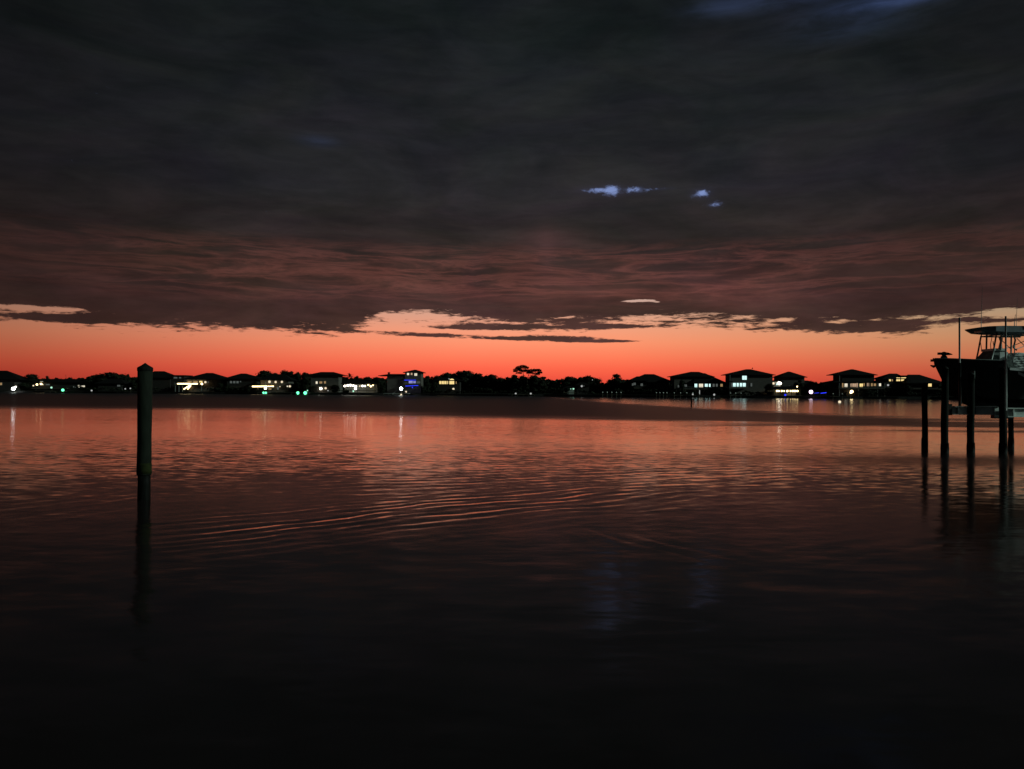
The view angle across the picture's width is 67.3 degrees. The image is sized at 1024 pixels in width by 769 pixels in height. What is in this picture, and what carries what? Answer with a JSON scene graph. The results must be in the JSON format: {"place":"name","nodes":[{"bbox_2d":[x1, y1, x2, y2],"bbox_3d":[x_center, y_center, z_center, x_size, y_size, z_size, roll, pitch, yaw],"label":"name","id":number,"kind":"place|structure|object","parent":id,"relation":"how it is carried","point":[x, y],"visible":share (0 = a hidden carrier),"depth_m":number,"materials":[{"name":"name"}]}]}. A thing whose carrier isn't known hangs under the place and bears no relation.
{"place":"outdoors","nodes":[
{"label":"outdoors","id":0,"kind":"place"},
{"bbox_2d":[0,390,952,396],"bbox_3d":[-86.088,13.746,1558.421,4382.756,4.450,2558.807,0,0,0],"label":"shore","id":1,"kind":"structure","parent":0,"point":[502,393],"depth_m":349.29,"materials":[{"name":"black"}]},
{"bbox_2d":[0,371,28,389],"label":"house","id":2,"kind":"structure","parent":1,"relation":"on","point":[9,380],"depth_m":399.59,"materials":[{"name":"black"}]},
{"bbox_2d":[18,374,39,389],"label":"tree","id":3,"kind":"object","parent":1,"relation":"on","point":[30,382],"visible":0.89,"depth_m":405.05,"materials":[{"name":"black plant"}]},
{"bbox_2d":[33,379,94,390],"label":"house","id":4,"kind":"structure","parent":1,"relation":"on","point":[55,384],"depth_m":395.19,"materials":[{"name":"black"}]},
{"bbox_2d":[84,376,95,390],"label":"tree","id":5,"kind":"object","parent":1,"relation":"on","point":[89,378],"visible":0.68,"depth_m":395.80,"materials":[{"name":"black plant"}]},
{"bbox_2d":[91,373,102,388],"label":"tree","id":6,"kind":"object","parent":1,"relation":"on","point":[96,376],"visible":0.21,"depth_m":398.25,"materials":[{"name":"black plant"}]},
{"bbox_2d":[93,372,123,381],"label":"tree","id":7,"kind":"object","parent":1,"relation":"on","point":[109,375],"visible":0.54,"depth_m":394.66,"materials":[{"name":"black plant"}]},
{"bbox_2d":[94,379,134,390],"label":"house","id":8,"kind":"structure","parent":1,"relation":"on","point":[121,384],"depth_m":386.12,"materials":[{"name":"black"}]},
{"bbox_2d":[123,374,130,384],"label":"tree","id":9,"kind":"object","parent":1,"relation":"on","point":[126,378],"visible":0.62,"depth_m":394.56,"materials":[{"name":"black plant"}]},
{"bbox_2d":[131,377,136,390],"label":"tree","id":10,"kind":"object","parent":1,"relation":"on","point":[134,380],"visible":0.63,"depth_m":398.12,"materials":[{"name":"black plant"}]},
{"bbox_2d":[153,371,192,390],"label":"house","id":11,"kind":"structure","parent":1,"relation":"on","point":[162,379],"depth_m":384.87,"materials":[{"name":"black"}]},
{"bbox_2d":[175,373,226,391],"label":"house","id":12,"kind":"structure","parent":1,"relation":"on","point":[201,382],"depth_m":375.83,"materials":[{"name":"paint"}]},
{"bbox_2d":[223,373,260,391],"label":"house","id":13,"kind":"structure","parent":1,"relation":"on","point":[242,380],"depth_m":374.08,"materials":[{"name":"black"}]},
{"bbox_2d":[255,370,272,388],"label":"tree","id":14,"kind":"object","parent":1,"relation":"on","point":[263,373],"visible":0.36,"depth_m":384.81,"materials":[{"name":"black plant"}]},
{"bbox_2d":[252,374,297,391],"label":"house","id":15,"kind":"structure","parent":1,"relation":"on","point":[277,383],"depth_m":368.86,"materials":[{"name":"paint"}]},
{"bbox_2d":[280,370,288,375],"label":"tree","id":16,"kind":"object","parent":1,"relation":"on","point":[285,372],"visible":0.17,"depth_m":384.19,"materials":[{"name":"black plant"}]},
{"bbox_2d":[293,372,301,391],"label":"tree","id":17,"kind":"object","parent":1,"relation":"on","point":[297,385],"visible":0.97,"depth_m":378.93,"materials":[{"name":"black plant"}]},
{"bbox_2d":[300,372,310,391],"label":"tree","id":18,"kind":"object","parent":1,"relation":"on","point":[305,377],"visible":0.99,"depth_m":379.99,"materials":[{"name":"black plant"}]},
{"bbox_2d":[308,372,346,391],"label":"house","id":19,"kind":"structure","parent":1,"relation":"on","point":[323,381],"depth_m":365.43,"materials":[{"name":"paint"}]},
{"bbox_2d":[342,377,348,391],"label":"tree","id":20,"kind":"object","parent":1,"relation":"on","point":[344,379],"visible":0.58,"depth_m":372.83,"materials":[{"name":"black plant"}]},
{"bbox_2d":[340,380,376,392],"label":"house","id":21,"kind":"structure","parent":1,"relation":"on","point":[358,386],"depth_m":359.03,"materials":[{"name":"black"}]},
{"bbox_2d":[371,377,384,391],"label":"tree","id":22,"kind":"object","parent":1,"relation":"on","point":[378,380],"visible":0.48,"depth_m":374.96,"materials":[{"name":"black plant"}]},
{"bbox_2d":[376,382,385,392],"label":"tree","id":23,"kind":"object","parent":1,"relation":"on","point":[381,387],"visible":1,"depth_m":355.00,"materials":[{"name":"black plant"}]},
{"bbox_2d":[378,370,424,392],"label":"house","id":24,"kind":"structure","parent":1,"relation":"on","point":[411,381],"depth_m":357.25,"materials":[{"name":"paint"}]},
{"bbox_2d":[423,376,431,391],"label":"tree","id":25,"kind":"object","parent":1,"relation":"on","point":[427,386],"visible":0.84,"depth_m":366.11,"materials":[{"name":"black plant"}]},
{"bbox_2d":[429,382,438,392],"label":"tree","id":26,"kind":"object","parent":1,"relation":"on","point":[433,389],"visible":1,"depth_m":350.42,"materials":[{"name":"black plant"}]},
{"bbox_2d":[430,375,441,387],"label":"tree","id":27,"kind":"object","parent":1,"relation":"on","point":[435,377],"visible":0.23,"depth_m":367.93,"materials":[{"name":"black plant"}]},
{"bbox_2d":[441,372,452,376],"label":"tree","id":28,"kind":"object","parent":1,"relation":"on","point":[446,374],"visible":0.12,"depth_m":372.14,"materials":[{"name":"black plant"}]},
{"bbox_2d":[433,377,462,392],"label":"house","id":29,"kind":"structure","parent":1,"relation":"on","point":[447,383],"depth_m":351.73,"materials":[{"name":"black"}]},
{"bbox_2d":[454,371,465,385],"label":"tree","id":30,"kind":"object","parent":1,"relation":"on","point":[457,372],"visible":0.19,"depth_m":372.99,"materials":[{"name":"black plant"}]},
{"bbox_2d":[458,370,475,392],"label":"tree","id":31,"kind":"object","parent":1,"relation":"on","point":[464,378],"visible":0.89,"depth_m":369.22,"materials":[{"name":"black plant"}]},
{"bbox_2d":[0,391,954,398],"bbox_3d":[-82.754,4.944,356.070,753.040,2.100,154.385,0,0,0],"label":"seawall","id":32,"kind":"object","parent":1,"relation":"on","point":[720,396],"visible":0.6,"depth_m":337.54,"materials":[{"name":"concrete"}]},
{"bbox_2d":[472,373,487,392],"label":"tree","id":33,"kind":"object","parent":1,"relation":"on","point":[477,383],"visible":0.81,"depth_m":367.54,"materials":[{"name":"black plant"}]},
{"bbox_2d":[483,374,498,392],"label":"tree","id":34,"kind":"object","parent":1,"relation":"on","point":[489,381],"visible":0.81,"depth_m":363.77,"materials":[{"name":"black plant"}]},
{"bbox_2d":[39,373,949,394],"bbox_3d":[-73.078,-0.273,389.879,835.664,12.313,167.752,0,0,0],"label":"woodland","id":35,"kind":"object","parent":1,"relation":"on","point":[556,383],"visible":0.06,"depth_m":369.23,"materials":[{"name":"black plant"}]},
{"bbox_2d":[493,377,504,392],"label":"tree","id":36,"kind":"object","parent":1,"relation":"on","point":[500,380],"visible":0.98,"depth_m":361.37,"materials":[{"name":"black plant"}]},
{"bbox_2d":[501,377,510,390],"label":"tree","id":37,"kind":"object","parent":1,"relation":"on","point":[505,385],"visible":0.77,"depth_m":358.55,"materials":[{"name":"black plant"}]},
{"bbox_2d":[68,385,950,396],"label":"hedge","id":38,"kind":"object","parent":1,"relation":"on","point":[590,392],"visible":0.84,"depth_m":335.21,"materials":[{"name":"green plant"}]},
{"bbox_2d":[509,375,521,392],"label":"tree","id":39,"kind":"object","parent":1,"relation":"on","point":[514,384],"visible":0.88,"depth_m":355.76,"materials":[{"name":"black plant"}]},
{"bbox_2d":[513,365,528,375],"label":"pine tree","id":40,"kind":"object","parent":1,"relation":"on","point":[522,368],"visible":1,"depth_m":361.98,"materials":[{"name":"black plant"}]},
{"bbox_2d":[517,375,529,391],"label":"tree","id":41,"kind":"object","parent":1,"relation":"on","point":[524,387],"visible":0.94,"depth_m":355.52,"materials":[{"name":"black plant"}]},
{"bbox_2d":[527,375,542,392],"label":"tree","id":42,"kind":"object","parent":1,"relation":"on","point":[533,380],"visible":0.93,"depth_m":353.88,"materials":[{"name":"black plant"}]},
{"bbox_2d":[526,368,545,384],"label":"pine tree","id":43,"kind":"object","parent":1,"relation":"on","point":[532,371],"visible":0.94,"depth_m":359.89,"materials":[{"name":"black plant"}]},
{"bbox_2d":[536,377,547,392],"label":"tree","id":44,"kind":"object","parent":1,"relation":"on","point":[543,385],"visible":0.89,"depth_m":353.95,"materials":[{"name":"black plant"}]},
{"bbox_2d":[560,376,577,391],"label":"tree","id":45,"kind":"object","parent":1,"relation":"on","point":[569,381],"visible":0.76,"depth_m":352.93,"materials":[{"name":"black plant"}]},
{"bbox_2d":[563,386,574,394],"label":"boathouse","id":46,"kind":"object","parent":1,"relation":"on","point":[571,389],"visible":0.98,"depth_m":335.78,"materials":[{"name":"black"}]},
{"bbox_2d":[573,379,592,393],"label":"house","id":47,"kind":"structure","parent":1,"relation":"on","point":[583,386],"depth_m":340.68,"materials":[{"name":"black"}]},
{"bbox_2d":[583,375,595,393],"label":"tree","id":48,"kind":"object","parent":1,"relation":"on","point":[587,379],"visible":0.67,"depth_m":349.01,"materials":[{"name":"black plant"}]},
{"bbox_2d":[592,378,606,393],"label":"tree","id":49,"kind":"object","parent":1,"relation":"on","point":[596,388],"visible":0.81,"depth_m":350.68,"materials":[{"name":"black plant"}]},
{"bbox_2d":[599,382,607,393],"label":"tree","id":50,"kind":"object","parent":1,"relation":"on","point":[604,387],"visible":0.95,"depth_m":349.08,"materials":[{"name":"black plant"}]},
{"bbox_2d":[605,379,614,393],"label":"tree","id":51,"kind":"object","parent":1,"relation":"on","point":[609,389],"visible":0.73,"depth_m":345.29,"materials":[{"name":"black plant"}]},
{"bbox_2d":[606,374,626,393],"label":"tree","id":52,"kind":"object","parent":1,"relation":"on","point":[616,382],"visible":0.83,"depth_m":344.42,"materials":[{"name":"black plant"}]},
{"bbox_2d":[628,374,670,394],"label":"house","id":53,"kind":"structure","parent":1,"relation":"on","point":[651,382],"depth_m":337.90,"materials":[{"name":"black"}]},
{"bbox_2d":[679,380,685,394],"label":"tree","id":54,"kind":"object","parent":1,"relation":"on","point":[681,384],"visible":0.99,"depth_m":327.73,"materials":[{"name":"black plant"}]},
{"bbox_2d":[668,372,728,394],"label":"house","id":55,"kind":"structure","parent":1,"relation":"on","point":[699,383],"depth_m":331.11,"materials":[{"name":"paint"}]},
{"bbox_2d":[721,367,773,394],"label":"house","id":56,"kind":"structure","parent":1,"relation":"on","point":[751,380],"depth_m":325.84,"materials":[{"name":"paint"}]},
{"bbox_2d":[764,383,773,395],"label":"tree","id":57,"kind":"object","parent":1,"relation":"on","point":[769,387],"visible":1,"depth_m":321.30,"materials":[{"name":"black plant"}]},
{"bbox_2d":[773,385,800,395],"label":"pavilion","id":58,"kind":"structure","parent":1,"relation":"on","point":[790,390],"depth_m":319.10,"materials":[{"name":"black"}]},
{"bbox_2d":[773,372,819,394],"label":"house","id":59,"kind":"structure","parent":1,"relation":"on","point":[787,379],"depth_m":326.61,"materials":[{"name":"paint"}]},
{"bbox_2d":[793,380,804,395],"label":"tree","id":60,"kind":"object","parent":1,"relation":"on","point":[801,390],"visible":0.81,"depth_m":323.23,"materials":[{"name":"black plant"}]},
{"bbox_2d":[819,383,827,394],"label":"tree","id":61,"kind":"object","parent":1,"relation":"on","point":[823,386],"visible":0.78,"depth_m":336.72,"materials":[{"name":"black plant"}]},
{"bbox_2d":[821,369,885,395],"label":"house","id":62,"kind":"structure","parent":1,"relation":"on","point":[850,382],"depth_m":318.10,"materials":[{"name":"black"}]},
{"bbox_2d":[874,373,913,395],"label":"house","id":63,"kind":"structure","parent":1,"relation":"on","point":[893,382],"depth_m":316.63,"materials":[{"name":"black"}]},
{"bbox_2d":[901,375,940,396],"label":"house","id":64,"kind":"structure","parent":1,"relation":"on","point":[915,382],"depth_m":312.81,"materials":[{"name":"black"}]},
{"bbox_2d":[0,392,1023,768],"bbox_3d":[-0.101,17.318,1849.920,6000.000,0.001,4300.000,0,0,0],"label":"water","id":65,"kind":"structure","parent":0,"point":[396,582],"depth_m":9.52,"materials":[{"name":"black liquid"}]},
{"bbox_2d":[136,363,152,500],"bbox_3d":[-7.947,2.011,16.617,0.319,4.955,0.319,0,0,0],"label":"mooring piling","id":66,"kind":"object","parent":65,"relation":"in","point":[144,417],"visible":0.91,"depth_m":16.51,"materials":[{"name":"black wood"}]},
{"bbox_2d":[383,390,409,395],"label":"dock","id":67,"kind":"object","parent":65,"relation":"in","point":[397,393],"visible":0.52,"depth_m":342.35,"materials":[{"name":"black wood"}]},
{"bbox_2d":[672,392,698,397],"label":"dock","id":68,"kind":"object","parent":65,"relation":"in","point":[680,395],"visible":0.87,"depth_m":319.10,"materials":[{"name":"black wood"}]},
{"bbox_2d":[921,383,927,447],"bbox_3d":[18.131,2.346,33.798,0.273,4.868,0.277,0,0,0],"label":"piling","id":69,"kind":"object","parent":65,"relation":"in","point":[924,399],"visible":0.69,"depth_m":33.71,"materials":[{"name":"black wood"}]},
{"bbox_2d":[940,366,948,453],"bbox_3d":[17.192,1.999,30.561,0.306,5.499,0.311,0,0,0],"label":"piling","id":70,"kind":"object","parent":65,"relation":"in","point":[944,447],"visible":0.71,"depth_m":30.47,"materials":[{"name":"black wood"}]},
{"bbox_2d":[966,371,974,452],"bbox_3d":[18.451,2.106,30.939,0.304,5.306,0.309,0,0,0],"label":"piling","id":71,"kind":"object","parent":65,"relation":"in","point":[970,446],"visible":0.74,"depth_m":30.85,"materials":[{"name":"wood"}]},
{"bbox_2d":[949,316,1023,418],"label":"boat lift","id":72,"kind":"object","parent":71,"relation":"on","point":[1013,410],"visible":0.92,"depth_m":30.96,"materials":[{"name":"metal"}]},
{"bbox_2d":[930,286,1023,404],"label":"motor boat","id":73,"kind":"object","parent":72,"relation":"on","point":[986,365],"visible":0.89,"depth_m":31.89,"materials":[{"name":"paint"}]},
{"bbox_2d":[998,366,1007,453],"bbox_3d":[19.614,2.016,30.732,0.313,5.493,0.318,0,0,0],"label":"piling","id":74,"kind":"object","parent":65,"relation":"in","point":[1003,447],"visible":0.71,"depth_m":30.63,"materials":[{"name":"black wood"}]},
{"bbox_2d":[1008,419,1013,446],"bbox_3d":[22.366,2.202,34.486,0.258,5.213,0.258,0,0,0],"label":"piling","id":75,"kind":"object","parent":65,"relation":"in","point":[1010,432],"visible":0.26,"depth_m":34.40,"materials":[{"name":"black wood"}]},
{"bbox_2d":[0,0,1023,383],"label":"sky","id":76,"kind":"structure","parent":0,"point":[600,189],"materials":[{"name":"grey"}]}
]}

